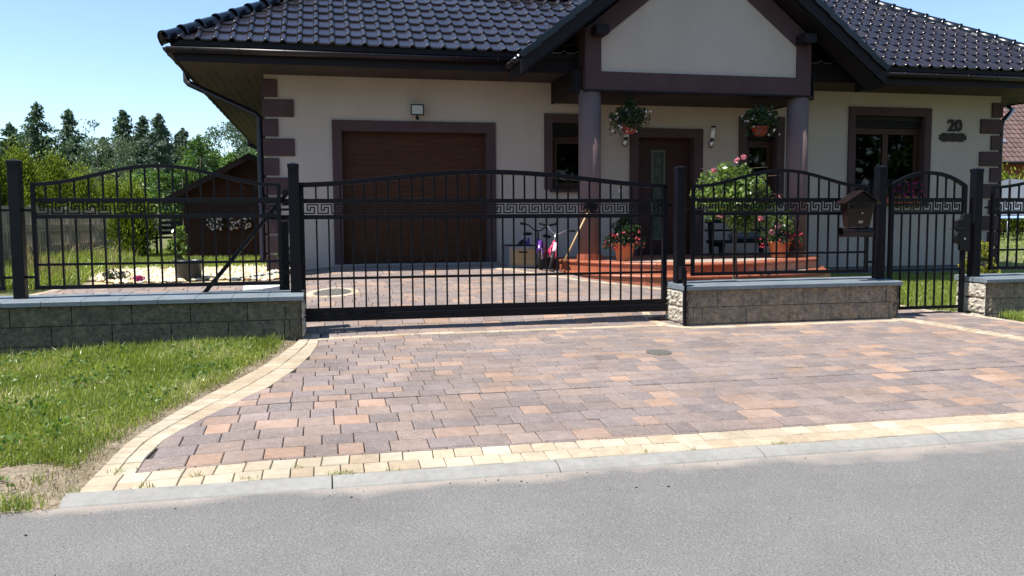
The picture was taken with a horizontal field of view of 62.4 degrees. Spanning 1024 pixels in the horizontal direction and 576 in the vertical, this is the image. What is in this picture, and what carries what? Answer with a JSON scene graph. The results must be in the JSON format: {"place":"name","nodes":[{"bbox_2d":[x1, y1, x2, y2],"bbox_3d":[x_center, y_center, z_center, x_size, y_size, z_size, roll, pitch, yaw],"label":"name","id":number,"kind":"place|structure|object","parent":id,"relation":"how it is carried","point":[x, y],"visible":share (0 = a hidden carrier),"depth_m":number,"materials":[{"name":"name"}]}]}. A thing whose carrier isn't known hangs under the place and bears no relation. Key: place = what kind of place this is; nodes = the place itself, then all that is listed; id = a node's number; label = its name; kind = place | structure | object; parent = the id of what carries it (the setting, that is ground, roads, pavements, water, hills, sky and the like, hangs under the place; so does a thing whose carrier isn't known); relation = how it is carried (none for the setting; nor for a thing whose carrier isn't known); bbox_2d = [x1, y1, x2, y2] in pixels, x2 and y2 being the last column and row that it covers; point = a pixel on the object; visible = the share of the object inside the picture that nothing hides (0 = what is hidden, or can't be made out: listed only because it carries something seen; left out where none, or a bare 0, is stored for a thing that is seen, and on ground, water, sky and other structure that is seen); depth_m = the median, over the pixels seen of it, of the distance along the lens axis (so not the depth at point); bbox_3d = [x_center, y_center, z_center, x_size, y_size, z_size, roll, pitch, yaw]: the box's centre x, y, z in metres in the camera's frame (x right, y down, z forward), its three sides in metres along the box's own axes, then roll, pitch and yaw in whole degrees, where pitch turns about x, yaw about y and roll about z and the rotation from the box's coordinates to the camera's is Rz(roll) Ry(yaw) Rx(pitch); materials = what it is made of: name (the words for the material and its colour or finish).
{"place":"outdoors","nodes":[
{"label":"outdoors","id":0,"kind":"place"},
{"bbox_2d":[0,341,296,512],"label":"soil","id":1,"kind":"structure","parent":0,"point":[12,472],"depth_m":4.99,"materials":[{"name":"beige soil"}]},
{"bbox_2d":[0,487,47,512],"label":"weed tuft","id":2,"kind":"object","parent":1,"relation":"on","point":[19,504],"visible":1,"depth_m":4.32,"materials":[{"name":"green plant"}]},
{"bbox_2d":[0,335,252,486],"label":"clover","id":3,"kind":"object","parent":1,"relation":"on","point":[193,374],"visible":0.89,"depth_m":6.64,"materials":[{"name":"green plant"}]},
{"bbox_2d":[0,330,291,485],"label":"lawn grass","id":4,"kind":"structure","parent":1,"relation":"on","point":[159,364],"depth_m":6.68,"materials":[{"name":"green plant"}]},
{"bbox_2d":[0,340,294,504],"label":"dry grass edge","id":5,"kind":"object","parent":1,"relation":"on","point":[122,437],"visible":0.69,"depth_m":5.13,"materials":[{"name":"brown plant"}]},
{"bbox_2d":[82,279,272,284],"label":"gravel ground","id":6,"kind":"structure","parent":0,"point":[101,282],"depth_m":12.15,"materials":[{"name":"gravel"}]},
{"bbox_2d":[80,264,289,283],"bbox_3d":[-5.270,-0.229,13.001,3.721,0.197,2.216,-1,5,-12],"label":"gravel bed","id":7,"kind":"object","parent":6,"relation":"on","point":[169,274],"visible":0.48,"depth_m":12.66,"materials":[{"name":"white gravel"}]},
{"bbox_2d":[102,268,130,279],"bbox_3d":[-5.688,-0.166,12.201,0.334,0.251,0.420,4,6,42],"label":"cushion plant","id":8,"kind":"object","parent":7,"relation":"on","point":[111,275],"visible":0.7,"depth_m":12.13,"materials":[{"name":"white plant"}]},
{"bbox_2d":[101,254,266,268],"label":"lawn tufts","id":9,"kind":"object","parent":7,"relation":"on","point":[220,258],"visible":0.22,"depth_m":14.46,"materials":[{"name":"green plant"}]},
{"bbox_2d":[172,259,201,280],"bbox_3d":[-4.735,-0.263,12.367,0.444,0.295,0.428,-1,5,-12],"label":"planter","id":10,"kind":"object","parent":7,"relation":"on","point":[183,271],"visible":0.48,"depth_m":12.22,"materials":[{"name":"grey concrete"}]},
{"bbox_2d":[165,225,190,259],"bbox_3d":[-5.786,-0.732,14.712,0.382,0.740,0.425,1,5,14],"label":"shrub","id":11,"kind":"object","parent":10,"relation":"in","point":[181,245],"visible":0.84,"depth_m":14.62,"materials":[{"name":"green plant"}]},
{"bbox_2d":[0,439,1023,575],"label":"road","id":12,"kind":"structure","parent":0,"point":[955,510],"depth_m":4.07,"materials":[{"name":"grey asphalt"}]},
{"bbox_2d":[1,443,1016,575],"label":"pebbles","id":13,"kind":"object","parent":12,"relation":"on","point":[357,489],"visible":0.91,"depth_m":4.69,"materials":[{"name":"grey"}]},
{"bbox_2d":[0,232,1023,488],"bbox_3d":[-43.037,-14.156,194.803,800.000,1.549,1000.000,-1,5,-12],"label":"ground","id":14,"kind":"structure","parent":0,"point":[1002,258],"depth_m":19.79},
{"bbox_2d":[0,141,26,229],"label":"thuja","id":15,"kind":"object","parent":14,"relation":"on","point":[4,188],"visible":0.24,"depth_m":15.65,"materials":[{"name":"green plant"}]},
{"bbox_2d":[0,122,43,178],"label":"spruce","id":16,"kind":"object","parent":14,"relation":"on","point":[8,131],"visible":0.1,"depth_m":41.11,"materials":[{"name":"green plant"}]},
{"bbox_2d":[1,131,60,248],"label":"thuja","id":17,"kind":"object","parent":14,"relation":"on","point":[30,175],"visible":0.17,"depth_m":17.50,"materials":[{"name":"green plant"}]},
{"bbox_2d":[5,101,72,186],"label":"spruce","id":18,"kind":"object","parent":14,"relation":"on","point":[33,125],"visible":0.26,"depth_m":40.38,"materials":[{"name":"green plant"}]},
{"bbox_2d":[35,136,88,228],"bbox_3d":[-10.709,-1.950,19.750,1.966,3.163,1.913,-1,5,-12],"label":"thuja","id":19,"kind":"object","parent":14,"relation":"on","point":[53,171],"visible":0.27,"depth_m":19.61,"materials":[{"name":"green plant"}]},
{"bbox_2d":[33,107,109,196],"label":"spruce","id":20,"kind":"object","parent":14,"relation":"on","point":[64,135],"visible":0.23,"depth_m":40.72,"materials":[{"name":"green plant"}]},
{"bbox_2d":[4,227,142,290],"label":"tall grass","id":21,"kind":"structure","parent":14,"relation":"on","point":[43,260],"depth_m":12.97,"materials":[{"name":"green plant"}]},
{"bbox_2d":[1,205,170,261],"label":"concrete fence","id":22,"kind":"object","parent":14,"relation":"on","point":[69,230],"visible":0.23,"depth_m":16.87,"materials":[{"name":"grey concrete"}]},
{"bbox_2d":[63,156,112,227],"bbox_3d":[-11.196,-2.157,22.151,2.123,3.209,2.126,-1,5,-12],"label":"thuja","id":23,"kind":"object","parent":14,"relation":"on","point":[83,189],"visible":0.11,"depth_m":22.07,"materials":[{"name":"green plant"}]},
{"bbox_2d":[60,119,138,194],"bbox_3d":[-19.451,-4.784,39.731,3.462,6.218,3.380,-1,5,-12],"label":"willow","id":24,"kind":"object","parent":14,"relation":"on","point":[94,152],"visible":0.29,"depth_m":39.55,"materials":[{"name":"green plant"}]},
{"bbox_2d":[86,136,119,180],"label":"spruce","id":25,"kind":"object","parent":14,"relation":"on","point":[100,158],"visible":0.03,"depth_m":42.97,"materials":[{"name":"green plant"}]},
{"bbox_2d":[85,164,126,210],"bbox_3d":[-11.861,-2.205,24.886,2.111,2.886,2.124,2,5,25],"label":"thuja","id":26,"kind":"object","parent":14,"relation":"on","point":[111,193],"visible":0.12,"depth_m":24.77,"materials":[{"name":"green plant"}]},
{"bbox_2d":[82,137,140,190],"bbox_3d":[-17.762,-4.143,37.833,2.609,5.214,2.917,-1,5,-12],"label":"willow","id":27,"kind":"object","parent":14,"relation":"on","point":[133,151],"visible":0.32,"depth_m":37.57,"materials":[{"name":"green plant"}]},
{"bbox_2d":[92,109,149,186],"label":"spruce","id":28,"kind":"object","parent":14,"relation":"on","point":[122,119],"visible":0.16,"depth_m":41.29,"materials":[{"name":"green plant"}]},
{"bbox_2d":[0,133,256,169],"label":"wood","id":29,"kind":"object","parent":14,"relation":"on","point":[132,146],"visible":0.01,"depth_m":46.49,"materials":[{"name":"plant"}]},
{"bbox_2d":[96,172,163,256],"bbox_3d":[-7.293,-1.337,16.138,1.162,1.762,1.222,-1,5,-12],"label":"thuja","id":30,"kind":"object","parent":14,"relation":"on","point":[139,234],"visible":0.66,"depth_m":16.01,"materials":[{"name":"green plant"}]},
{"bbox_2d":[101,170,165,229],"bbox_3d":[-12.546,-2.446,27.868,2.132,2.911,2.218,2,5,33],"label":"thuja","id":31,"kind":"object","parent":14,"relation":"on","point":[150,204],"visible":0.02,"depth_m":27.83,"materials":[{"name":"green plant"}]},
{"bbox_2d":[119,168,182,220],"bbox_3d":[-14.256,-3.125,33.574,3.189,3.405,3.105,-1,5,-12],"label":"leafy bush","id":32,"kind":"object","parent":14,"relation":"on","point":[140,176],"visible":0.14,"depth_m":32.79,"materials":[{"name":"green plant"}]},
{"bbox_2d":[127,115,176,230],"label":"spruce","id":33,"kind":"object","parent":14,"relation":"on","point":[141,124],"visible":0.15,"depth_m":42.37,"materials":[{"name":"green plant"}]},
{"bbox_2d":[0,289,306,356],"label":"stone wall","id":34,"kind":"structure","parent":14,"relation":"on","point":[35,323],"depth_m":8.14,"materials":[{"name":"grey stone"}]},
{"bbox_2d":[5,159,28,298],"bbox_3d":[-4.713,-0.560,8.056,0.113,1.330,0.113,-1,5,-12],"label":"fence post","id":35,"kind":"object","parent":34,"relation":"on","point":[17,226],"visible":1,"depth_m":8.02,"materials":[{"name":"black metal"}]},
{"bbox_2d":[0,188,11,290],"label":"steel fence","id":36,"kind":"object","parent":35,"relation":"attached to","point":[3,277],"visible":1,"depth_m":8.03,"materials":[{"name":"metal"}]},
{"bbox_2d":[280,221,289,289],"bbox_3d":[-2.391,-0.327,8.864,0.100,0.740,0.100,-1,5,-12],"label":"gate guide post","id":37,"kind":"object","parent":34,"relation":"on","point":[285,256],"visible":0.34,"depth_m":8.82,"materials":[{"name":"black metal"}]},
{"bbox_2d":[282,162,303,292],"bbox_3d":[-2.246,-0.618,8.660,0.200,1.320,0.236,-1,5,-12],"label":"fence post","id":38,"kind":"object","parent":34,"relation":"on","point":[296,261],"visible":1,"depth_m":8.56,"materials":[{"name":"black metal"}]},
{"bbox_2d":[22,164,289,289],"bbox_3d":[-3.463,-0.612,8.328,2.470,1.211,0.040,-1,5,-12],"label":"steel fence","id":39,"kind":"object","parent":38,"relation":"attached to","point":[132,216],"visible":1,"depth_m":8.30,"materials":[{"name":"black metal"}]},
{"bbox_2d":[202,170,671,321],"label":"sliding gate","id":40,"kind":"structure","parent":38,"relation":"attached to","point":[377,312],"depth_m":9.18,"materials":[{"name":"black metal"}]},
{"bbox_2d":[127,113,189,229],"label":"larch","id":41,"kind":"object","parent":14,"relation":"on","point":[159,155],"visible":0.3,"depth_m":40.71,"materials":[{"name":"green plant"}]},
{"bbox_2d":[50,248,266,271],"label":"back garden grass","id":42,"kind":"structure","parent":14,"relation":"on","point":[166,254],"depth_m":16.23,"materials":[{"name":"plant"}]},
{"bbox_2d":[149,122,176,171],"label":"spruce","id":43,"kind":"object","parent":14,"relation":"on","point":[165,143],"visible":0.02,"depth_m":43.62,"materials":[{"name":"green plant"}]},
{"bbox_2d":[154,218,182,254],"bbox_3d":[-6.695,-1.008,16.513,0.460,0.800,0.450,-1,5,-12],"label":"garden chair","id":44,"kind":"object","parent":14,"relation":"on","point":[180,222],"visible":0.33,"depth_m":16.66,"materials":[{"name":"black"}]},
{"bbox_2d":[166,130,180,163],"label":"spruce","id":45,"kind":"object","parent":14,"relation":"on","point":[176,135],"visible":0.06,"depth_m":43.71,"materials":[{"name":"green plant"}]},
{"bbox_2d":[149,157,203,228],"bbox_3d":[-12.411,-3.149,31.950,2.744,3.683,2.360,-5,6,-44],"label":"leafy bush","id":46,"kind":"object","parent":14,"relation":"on","point":[165,184],"visible":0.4,"depth_m":31.48,"materials":[{"name":"green plant"}]},
{"bbox_2d":[167,127,201,225],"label":"larch","id":47,"kind":"object","parent":14,"relation":"on","point":[182,138],"visible":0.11,"depth_m":41.91,"materials":[{"name":"green plant"}]},
{"bbox_2d":[179,135,209,225],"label":"spruce","id":48,"kind":"object","parent":14,"relation":"on","point":[204,161],"visible":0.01,"depth_m":43.00,"materials":[{"name":"green plant"}]},
{"bbox_2d":[176,134,221,182],"bbox_3d":[-12.420,-3.808,33.901,2.070,4.692,1.821,-1,5,-12],"label":"leafy bush","id":49,"kind":"object","parent":14,"relation":"on","point":[199,149],"visible":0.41,"depth_m":33.54,"materials":[{"name":"green plant"}]},
{"bbox_2d":[164,153,267,257],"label":"garden shed","id":50,"kind":"structure","parent":14,"relation":"on","point":[244,167],"depth_m":16.11,"materials":[{"name":"wood"}]},
{"bbox_2d":[206,218,252,230],"bbox_3d":[-5.357,-1.242,16.006,0.832,0.310,0.258,-1,5,-12],"label":"flower box","id":51,"kind":"object","parent":50,"relation":"attached to","point":[220,223],"visible":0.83,"depth_m":15.95,"materials":[{"name":"white plant"}]},
{"bbox_2d":[194,121,251,169],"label":"birch","id":52,"kind":"object","parent":14,"relation":"on","point":[218,133],"visible":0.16,"depth_m":40.02,"materials":[{"name":"green plant"}]},
{"bbox_2d":[203,151,245,175],"bbox_3d":[-10.096,-3.172,31.357,2.461,3.792,2.517,-1,5,-12],"label":"leafy bush","id":53,"kind":"object","parent":14,"relation":"on","point":[230,157],"visible":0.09,"depth_m":31.08,"materials":[{"name":"green plant"}]},
{"bbox_2d":[219,125,255,156],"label":"birch","id":54,"kind":"object","parent":14,"relation":"on","point":[247,149],"visible":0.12,"depth_m":39.56,"materials":[{"name":"green plant"}]},
{"bbox_2d":[59,428,1023,508],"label":"kerb","id":55,"kind":"structure","parent":14,"relation":"on","point":[145,495],"depth_m":4.92,"materials":[{"name":"concrete"}]},
{"bbox_2d":[157,0,1023,285],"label":"house","id":56,"kind":"structure","parent":14,"relation":"on","point":[854,91],"depth_m":13.73,"materials":[{"name":"beige paint"}]},
{"bbox_2d":[342,132,485,263],"bbox_3d":[-1.590,-1.464,13.883,2.335,2.135,0.060,-1,5,-12],"label":"garage door","id":57,"kind":"structure","parent":56,"relation":"in","point":[364,154],"depth_m":13.85,"materials":[{"name":"brown wood"}]},
{"bbox_2d":[411,104,423,119],"bbox_3d":[-1.523,-2.811,13.538,0.210,0.246,0.160,-1,5,-12],"label":"floodlight","id":58,"kind":"object","parent":56,"relation":"attached to","point":[417,109],"visible":1,"depth_m":13.48,"materials":[{"name":"white plastic"}]},
{"bbox_2d":[549,123,577,191],"bbox_3d":[0.996,-2.196,14.270,0.785,1.152,0.290,-1,5,-12],"label":"window","id":59,"kind":"structure","parent":56,"relation":"in","point":[565,148],"depth_m":14.33,"materials":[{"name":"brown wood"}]},
{"bbox_2d":[601,218,646,260],"bbox_3d":[1.702,-0.753,12.799,0.706,0.664,0.576,-1,5,-12],"label":"flower pot","id":60,"kind":"object","parent":56,"relation":"on","point":[615,236],"visible":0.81,"depth_m":12.70,"materials":[{"name":"ceramic"}]},
{"bbox_2d":[622,134,627,146],"bbox_3d":[1.918,-2.578,14.323,0.121,0.378,0.148,-1,5,-12],"label":"wall lamp","id":61,"kind":"object","parent":56,"relation":"attached to","point":[624,142],"visible":0.52,"depth_m":14.27,"materials":[{"name":"glass"}]},
{"bbox_2d":[608,93,651,135],"bbox_3d":[1.817,-2.688,12.947,0.720,0.681,0.603,-1,5,-12],"label":"hanging basket","id":62,"kind":"object","parent":56,"relation":"hanging from","point":[629,118],"visible":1,"depth_m":12.87,"materials":[{"name":"green plastic"}]},
{"bbox_2d":[638,138,689,253],"bbox_3d":[2.626,-1.597,14.826,1.030,2.020,0.080,-1,5,-12],"label":"front door","id":63,"kind":"structure","parent":56,"relation":"in","point":[658,158],"depth_m":14.80,"materials":[{"name":"brown wood"}]},
{"bbox_2d":[708,126,715,147],"bbox_3d":[3.456,-2.614,14.660,0.121,0.378,0.148,-1,5,-12],"label":"wall lamp","id":64,"kind":"object","parent":56,"relation":"attached to","point":[711,141],"visible":1,"depth_m":14.61,"materials":[{"name":"glass"}]},
{"bbox_2d":[705,219,769,255],"bbox_3d":[3.939,-0.873,14.496,1.180,0.618,0.545,-1,5,-12],"label":"garden bench","id":65,"kind":"object","parent":56,"relation":"on","point":[718,243],"visible":0.38,"depth_m":14.55,"materials":[{"name":"black"}]},
{"bbox_2d":[728,232,762,239],"bbox_3d":[4.036,-0.886,14.427,0.700,0.123,0.190,-1,5,-12],"label":"seat cushion","id":66,"kind":"object","parent":65,"relation":"on","point":[750,236],"visible":0.43,"depth_m":14.34,"materials":[{"name":"grey fabric"}]},
{"bbox_2d":[739,96,780,137],"bbox_3d":[3.958,-2.738,13.450,0.605,0.687,0.633,3,6,40],"label":"hanging basket","id":67,"kind":"object","parent":56,"relation":"hanging from","point":[755,118],"visible":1,"depth_m":13.35,"materials":[{"name":"green plastic"}]},
{"bbox_2d":[747,125,780,206],"bbox_3d":[4.404,-2.166,15.026,0.685,1.432,0.290,-1,5,-12],"label":"window","id":68,"kind":"structure","parent":56,"relation":"in","point":[759,149],"depth_m":15.11,"materials":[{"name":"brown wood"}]},
{"bbox_2d":[757,215,802,257],"bbox_3d":[4.247,-0.828,13.424,0.738,0.684,0.603,-1,5,-12],"label":"flower pot","id":69,"kind":"object","parent":56,"relation":"on","point":[771,241],"visible":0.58,"depth_m":13.31,"materials":[{"name":"ceramic"}]},
{"bbox_2d":[854,116,926,205],"bbox_3d":[6.914,-2.330,15.568,1.545,1.642,0.290,-1,5,-12],"label":"window","id":70,"kind":"structure","parent":56,"relation":"in","point":[876,143],"depth_m":15.63,"materials":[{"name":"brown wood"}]},
{"bbox_2d":[872,181,924,202],"bbox_3d":[7.042,-1.757,15.391,1.018,0.416,0.315,-1,5,-12],"label":"flower box","id":71,"kind":"object","parent":56,"relation":"on","point":[915,187],"visible":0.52,"depth_m":15.40,"materials":[{"name":"ceramic"}]},
{"bbox_2d":[939,133,966,141],"bbox_3d":[8.224,-2.809,15.763,0.580,0.170,0.020,-1,5,-12],"label":"street plaque","id":72,"kind":"object","parent":56,"relation":"attached to","point":[953,137],"visible":1,"depth_m":15.75,"materials":[{"name":"brown metal"}]},
{"bbox_2d":[947,119,962,131],"bbox_3d":[8.255,-3.028,15.742,0.304,0.222,0.024,-1,5,-12],"label":"house number","id":73,"kind":"object","parent":56,"relation":"attached to","point":[956,125],"visible":1,"depth_m":15.73,"materials":[{"name":"brown metal"}]},
{"bbox_2d":[686,154,794,278],"bbox_3d":[2.987,-0.708,10.903,1.482,1.981,1.113,-1,5,-12],"label":"rose tree","id":74,"kind":"object","parent":14,"relation":"on","point":[724,170],"visible":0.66,"depth_m":10.74,"materials":[{"name":"green plant"}]},
{"bbox_2d":[665,276,902,325],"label":"stone wall","id":75,"kind":"structure","parent":14,"relation":"on","point":[739,301],"depth_m":9.60,"materials":[{"name":"grey stone"}]},
{"bbox_2d":[673,166,686,325],"bbox_3d":[1.895,-0.463,9.400,0.127,1.795,0.370,-1,4,-4],"label":"fence post","id":76,"kind":"object","parent":75,"relation":"on","point":[679,241],"visible":0.98,"depth_m":9.45,"materials":[{"name":"black metal"}]},
{"bbox_2d":[685,169,875,275],"bbox_3d":[3.124,-0.766,9.772,2.420,1.211,0.040,-1,5,-12],"label":"steel fence","id":77,"kind":"object","parent":76,"relation":"attached to","point":[702,214],"visible":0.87,"depth_m":9.73,"materials":[{"name":"black metal"}]},
{"bbox_2d":[835,190,881,236],"bbox_3d":[4.006,-0.859,9.780,0.470,0.539,0.200,-1,5,-12],"label":"mailbox","id":78,"kind":"object","parent":77,"relation":"attached to","point":[857,208],"visible":1,"depth_m":9.74,"materials":[{"name":"brown metal"}]},
{"bbox_2d":[871,165,887,278],"bbox_3d":[4.369,-0.780,10.046,0.113,1.345,0.113,-1,5,-12],"label":"fence post","id":79,"kind":"object","parent":75,"relation":"on","point":[879,223],"visible":1,"depth_m":10.01,"materials":[{"name":"black metal"}]},
{"bbox_2d":[886,171,970,312],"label":"wicket gate","id":80,"kind":"structure","parent":75,"relation":"attached to","point":[961,235],"depth_m":10.21,"materials":[{"name":"black metal"}]},
{"bbox_2d":[830,270,1023,310],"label":"garden grass","id":81,"kind":"structure","parent":14,"relation":"on","point":[921,286],"depth_m":13.16,"materials":[{"name":"green plant"}]},
{"bbox_2d":[957,240,1001,273],"bbox_3d":[7.163,-0.348,13.046,0.663,0.838,0.640,-1,5,-12],"label":"shrub","id":82,"kind":"object","parent":14,"relation":"on","point":[985,246],"visible":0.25,"depth_m":12.95,"materials":[{"name":"green plant"}]},
{"bbox_2d":[954,273,1023,318],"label":"stone wall","id":83,"kind":"structure","parent":14,"relation":"on","point":[994,294],"depth_m":10.22,"materials":[{"name":"grey stone"}]},
{"bbox_2d":[965,168,984,312],"bbox_3d":[5.664,-0.576,10.348,0.113,1.785,0.113,-1,5,-12],"label":"fence post","id":84,"kind":"object","parent":83,"relation":"on","point":[975,211],"visible":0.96,"depth_m":10.29,"materials":[{"name":"black metal"}]},
{"bbox_2d":[983,182,1023,269],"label":"steel fence","id":85,"kind":"object","parent":84,"relation":"attached to","point":[992,207],"visible":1,"depth_m":10.41,"materials":[{"name":"black metal"}]},
{"bbox_2d":[999,309,1023,321],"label":"verge grass","id":86,"kind":"structure","parent":14,"relation":"on","point":[1019,315],"depth_m":10.03,"materials":[{"name":"plant"}]},
{"bbox_2d":[1000,104,1023,230],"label":"neighbour house","id":87,"kind":"structure","parent":14,"relation":"on","point":[1013,153],"depth_m":41.22,"materials":[{"name":"red brick"}]},
{"bbox_2d":[1000,159,1023,236],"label":"thuja","id":88,"kind":"object","parent":14,"relation":"on","point":[1005,175],"visible":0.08,"depth_m":35.36,"materials":[{"name":"green plant"}]},
{"bbox_2d":[1001,177,1023,238],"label":"trampoline","id":89,"kind":"object","parent":14,"relation":"on","point":[1014,192],"visible":0.38,"depth_m":30.91,"materials":[{"name":"grey"}]},
{"bbox_2d":[1010,169,1023,234],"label":"thuja","id":90,"kind":"object","parent":14,"relation":"on","point":[1021,229],"visible":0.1,"depth_m":36.29,"materials":[{"name":"green plant"}]},
{"bbox_2d":[0,0,1023,157],"label":"sky","id":91,"kind":"structure","parent":0,"point":[96,59],"materials":[{"name":"blue"}]},
{"bbox_2d":[41,263,1023,477],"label":"driveway","id":92,"kind":"structure","parent":0,"point":[481,390],"depth_m":7.05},
{"bbox_2d":[243,285,279,289],"bbox_3d":[-3.345,0.003,11.431,0.560,0.134,0.560,-1,5,-12],"label":"motor","id":93,"kind":"object","parent":92,"relation":"on","point":[261,287],"visible":0.39,"depth_m":11.26,"materials":[{"name":"plastic"}]},
{"bbox_2d":[314,288,350,295],"bbox_3d":[-2.300,0.065,10.825,0.470,0.080,0.470,-1,5,-12],"label":"drain cover","id":94,"kind":"object","parent":92,"relation":"on","point":[336,291],"visible":0.69,"depth_m":10.80,"materials":[{"name":"metal"}]},
{"bbox_2d":[504,244,534,267],"bbox_3d":[0.112,-0.519,13.539,0.440,0.345,0.604,-1,5,-12],"label":"storage box","id":95,"kind":"object","parent":92,"relation":"on","point":[519,255],"visible":0.69,"depth_m":13.26,"materials":[{"name":"brown wood"}]},
{"bbox_2d":[30,268,1023,340],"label":"cream paving line","id":96,"kind":"object","parent":92,"relation":"attached to","point":[647,315],"visible":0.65,"depth_m":9.38,"materials":[{"name":"beige concrete"}]},
{"bbox_2d":[518,222,555,268],"bbox_3d":[0.272,-0.683,13.448,0.492,0.738,1.001,-4,6,-41],"label":"childs bicycle","id":97,"kind":"object","parent":92,"relation":"on","point":[540,248],"visible":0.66,"depth_m":13.23,"materials":[{"name":"purple metal"}]},
{"bbox_2d":[79,333,1023,492],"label":"cream border","id":98,"kind":"object","parent":92,"relation":"attached to","point":[137,451],"visible":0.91,"depth_m":5.32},
{"bbox_2d":[64,440,793,492],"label":"joint weeds","id":99,"kind":"object","parent":98,"relation":"on","point":[340,473],"visible":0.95,"depth_m":4.80,"materials":[{"name":"green plant"}]},
{"bbox_2d":[537,222,574,269],"bbox_3d":[0.591,-0.637,13.257,0.552,0.705,1.048,13,1,-17],"label":"childs bicycle","id":100,"kind":"object","parent":92,"relation":"on","point":[553,249],"visible":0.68,"depth_m":13.04,"materials":[{"name":"pink metal"}]},
{"bbox_2d":[564,203,597,261],"bbox_3d":[1.047,-0.887,12.822,0.612,0.971,0.116,-2,5,-18],"label":"broom","id":101,"kind":"object","parent":92,"relation":"on","point":[582,223],"visible":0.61,"depth_m":12.80,"materials":[{"name":"brown wood"}]},
{"bbox_2d":[646,349,671,355],"bbox_3d":[1.387,0.621,7.985,0.240,0.046,0.240,-1,5,-12],"label":"drain cover","id":102,"kind":"object","parent":92,"relation":"on","point":[659,352],"visible":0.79,"depth_m":7.97,"materials":[{"name":"metal"}]},
{"bbox_2d":[300,270,929,337],"bbox_3d":[-0.827,0.107,11.258,12.000,0.578,4.743,-1,5,-12],"label":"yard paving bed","id":103,"kind":"object","parent":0,"point":[429,318],"visible":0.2,"depth_m":9.50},
{"bbox_2d":[998,231,1023,270],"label":"garden grass","id":104,"kind":"structure","parent":0,"point":[1012,246],"depth_m":25.67,"materials":[{"name":"plant"}]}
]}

